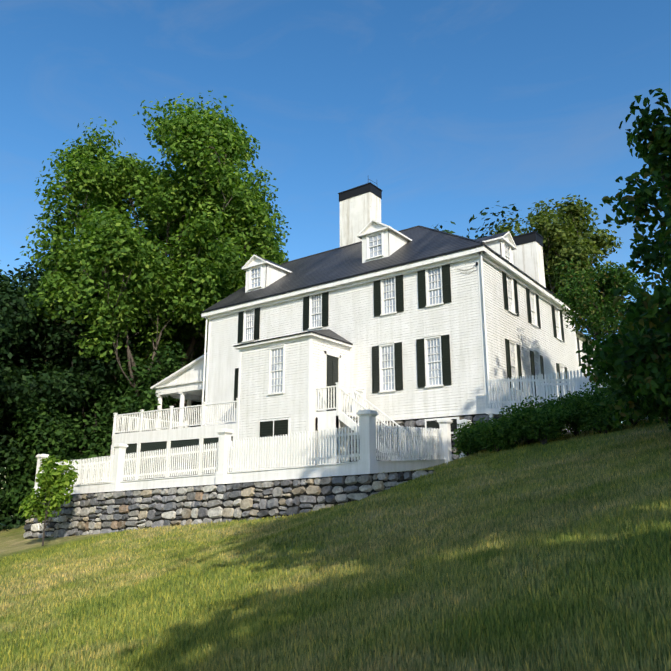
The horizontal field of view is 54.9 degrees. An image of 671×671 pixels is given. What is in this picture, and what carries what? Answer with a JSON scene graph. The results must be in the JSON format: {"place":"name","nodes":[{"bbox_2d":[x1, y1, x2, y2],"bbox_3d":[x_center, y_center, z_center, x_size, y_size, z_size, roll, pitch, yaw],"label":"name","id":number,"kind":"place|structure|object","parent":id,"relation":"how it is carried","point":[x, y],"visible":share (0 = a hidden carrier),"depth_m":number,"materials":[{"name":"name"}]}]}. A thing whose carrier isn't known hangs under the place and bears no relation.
{"place":"outdoors","nodes":[
{"label":"outdoors","id":0,"kind":"place"},
{"bbox_2d":[0,417,670,670],"bbox_3d":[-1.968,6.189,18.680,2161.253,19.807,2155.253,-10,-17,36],"label":"lawn","id":1,"kind":"structure","parent":0,"point":[14,541],"depth_m":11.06,"materials":[{"name":"green plant"}]},
{"bbox_2d":[2,253,51,480],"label":"tree","id":2,"kind":"object","parent":1,"relation":"on","point":[28,266],"depth_m":55.88,"materials":[{"name":"green plant"}]},
{"bbox_2d":[0,283,58,530],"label":"tree","id":3,"kind":"object","parent":1,"relation":"on","point":[10,523],"depth_m":36.22,"materials":[{"name":"green plant"}]},
{"bbox_2d":[18,455,78,545],"bbox_3d":[-10.799,6.408,24.383,1.691,3.722,1.916,-10,-17,36],"label":"tree sapling","id":4,"kind":"object","parent":1,"relation":"on","point":[56,482],"depth_m":24.16,"materials":[{"name":"green plant"}]},
{"bbox_2d":[0,252,181,485],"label":"tree","id":5,"kind":"object","parent":1,"relation":"on","point":[27,332],"depth_m":38.30,"materials":[{"name":"green plant"}]},
{"bbox_2d":[0,342,193,522],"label":"tree","id":6,"kind":"object","parent":1,"relation":"on","point":[59,434],"depth_m":38.05,"materials":[{"name":"green plant"}]},
{"bbox_2d":[74,358,201,455],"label":"tree","id":7,"kind":"object","parent":1,"relation":"on","point":[196,402],"depth_m":60.03,"materials":[{"name":"green plant"}]},
{"bbox_2d":[20,90,290,415],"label":"tree","id":8,"kind":"object","parent":1,"relation":"on","point":[123,245],"depth_m":40.83,"materials":[{"name":"green plant"}]},
{"bbox_2d":[109,353,237,481],"bbox_3d":[-5.328,4.528,34.476,11.520,8.450,11.100,-10,-17,36],"label":"porch","id":9,"kind":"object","parent":1,"relation":"on","point":[184,383],"depth_m":29.88,"materials":[{"name":"white paint"}]},
{"bbox_2d":[176,359,201,426],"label":"tree","id":10,"kind":"object","parent":1,"relation":"on","point":[192,404],"depth_m":59.69,"materials":[{"name":"green plant"}]},
{"bbox_2d":[23,470,434,538],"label":"retaining wall","id":11,"kind":"structure","parent":1,"relation":"on","point":[96,513],"depth_m":21.49,"materials":[{"name":"grey stone"}]},
{"bbox_2d":[34,409,471,495],"bbox_3d":[-4.106,5.015,25.452,18.355,2.747,6.080,-10,-17,36],"label":"terrace fence","id":12,"kind":"object","parent":11,"relation":"on","point":[368,431],"depth_m":21.17,"materials":[{"name":"white paint"}]},
{"bbox_2d":[315,382,430,464],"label":"entry bay stairs","id":13,"kind":"structure","parent":1,"relation":"on","point":[326,420],"depth_m":24.12,"materials":[{"name":"white paint"}]},
{"bbox_2d":[201,182,579,461],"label":"house","id":14,"kind":"structure","parent":1,"relation":"on","point":[432,326],"depth_m":26.75,"materials":[{"name":"white paint"}]},
{"bbox_2d":[233,329,352,471],"bbox_3d":[-1.797,2.872,26.575,4.240,6.787,2.790,-10,-17,36],"label":"house entry bay","id":15,"kind":"object","parent":14,"relation":"attached to","point":[281,379],"visible":0.75,"depth_m":25.68,"materials":[{"name":"white paint"}]},
{"bbox_2d":[451,424,484,456],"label":"bush","id":16,"kind":"object","parent":1,"relation":"on","point":[462,445],"depth_m":20.04,"materials":[{"name":"green plant"}]},
{"bbox_2d":[454,418,517,449],"bbox_3d":[4.984,3.191,20.780,2.476,1.081,1.515,-10,-17,36],"label":"bush","id":17,"kind":"object","parent":1,"relation":"on","point":[480,427],"visible":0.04,"depth_m":20.83,"materials":[{"name":"green plant"}]},
{"bbox_2d":[432,201,547,275],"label":"tree","id":18,"kind":"object","parent":1,"relation":"on","point":[492,223],"depth_m":55.16,"materials":[{"name":"green plant"}]},
{"bbox_2d":[467,417,524,451],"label":"bush","id":19,"kind":"object","parent":1,"relation":"on","point":[498,432],"depth_m":18.78,"materials":[{"name":"green plant"}]},
{"bbox_2d":[501,402,561,443],"bbox_3d":[5.916,2.702,19.482,2.345,1.254,2.252,-10,-17,36],"label":"bush","id":20,"kind":"object","parent":1,"relation":"on","point":[515,423],"depth_m":19.42,"materials":[{"name":"green plant"}]},
{"bbox_2d":[497,404,575,444],"bbox_3d":[5.693,2.537,18.260,2.305,1.242,1.771,-31,-33,64],"label":"bush","id":21,"kind":"object","parent":1,"relation":"on","point":[537,422],"depth_m":18.05,"materials":[{"name":"green plant"}]},
{"bbox_2d":[512,395,581,440],"bbox_3d":[6.240,2.448,18.718,2.168,1.426,1.702,-10,-17,36],"label":"bush","id":22,"kind":"object","parent":1,"relation":"on","point":[537,404],"depth_m":18.64,"materials":[{"name":"green plant"}]},
{"bbox_2d":[489,194,622,330],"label":"tree","id":23,"kind":"object","parent":1,"relation":"on","point":[566,245],"depth_m":46.78,"materials":[{"name":"green plant"}]},
{"bbox_2d":[541,391,597,435],"bbox_3d":[6.876,2.265,18.582,2.234,1.358,1.971,-10,-17,36],"label":"bush","id":24,"kind":"object","parent":1,"relation":"on","point":[568,401],"depth_m":18.41,"materials":[{"name":"green plant"}]},
{"bbox_2d":[485,367,660,422],"bbox_3d":[7.698,3.031,21.143,5.280,3.580,1.304,-10,-17,36],"label":"picket fence","id":25,"kind":"object","parent":1,"relation":"on","point":[575,382],"visible":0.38,"depth_m":21.64,"materials":[{"name":"white paint"}]},
{"bbox_2d":[553,382,616,433],"bbox_3d":[7.248,2.120,18.081,2.585,1.366,1.628,-52,-53,73],"label":"bush","id":26,"kind":"object","parent":1,"relation":"on","point":[600,392],"depth_m":17.61,"materials":[{"name":"green plant"}]},
{"bbox_2d":[575,330,601,386],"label":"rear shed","id":27,"kind":"structure","parent":1,"relation":"on","point":[579,340],"depth_m":35.36,"materials":[{"name":"white paint"}]},
{"bbox_2d":[569,392,627,433],"bbox_3d":[7.364,2.118,17.549,1.702,1.296,1.834,-10,-17,36],"label":"bush","id":28,"kind":"object","parent":1,"relation":"on","point":[599,416],"depth_m":17.28,"materials":[{"name":"green plant"}]},
{"bbox_2d":[551,257,660,392],"bbox_3d":[10.227,0.553,23.882,3.626,7.190,4.314,-10,-17,36],"label":"dogwood tree","id":29,"kind":"object","parent":1,"relation":"on","point":[613,277],"depth_m":23.81,"materials":[{"name":"green plant"}]},
{"bbox_2d":[580,378,650,425],"bbox_3d":[8.234,1.763,18.134,2.399,1.650,2.097,-10,-17,36],"label":"bush","id":30,"kind":"object","parent":1,"relation":"on","point":[597,387],"depth_m":18.07,"materials":[{"name":"green plant"}]},
{"bbox_2d":[576,88,670,429],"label":"dogwood tree","id":31,"kind":"object","parent":1,"relation":"on","point":[644,332],"depth_m":11.34,"materials":[{"name":"green plant"}]},
{"bbox_2d":[0,0,670,488],"label":"sky","id":32,"kind":"structure","parent":0,"point":[454,109],"materials":[{"name":"blue"}]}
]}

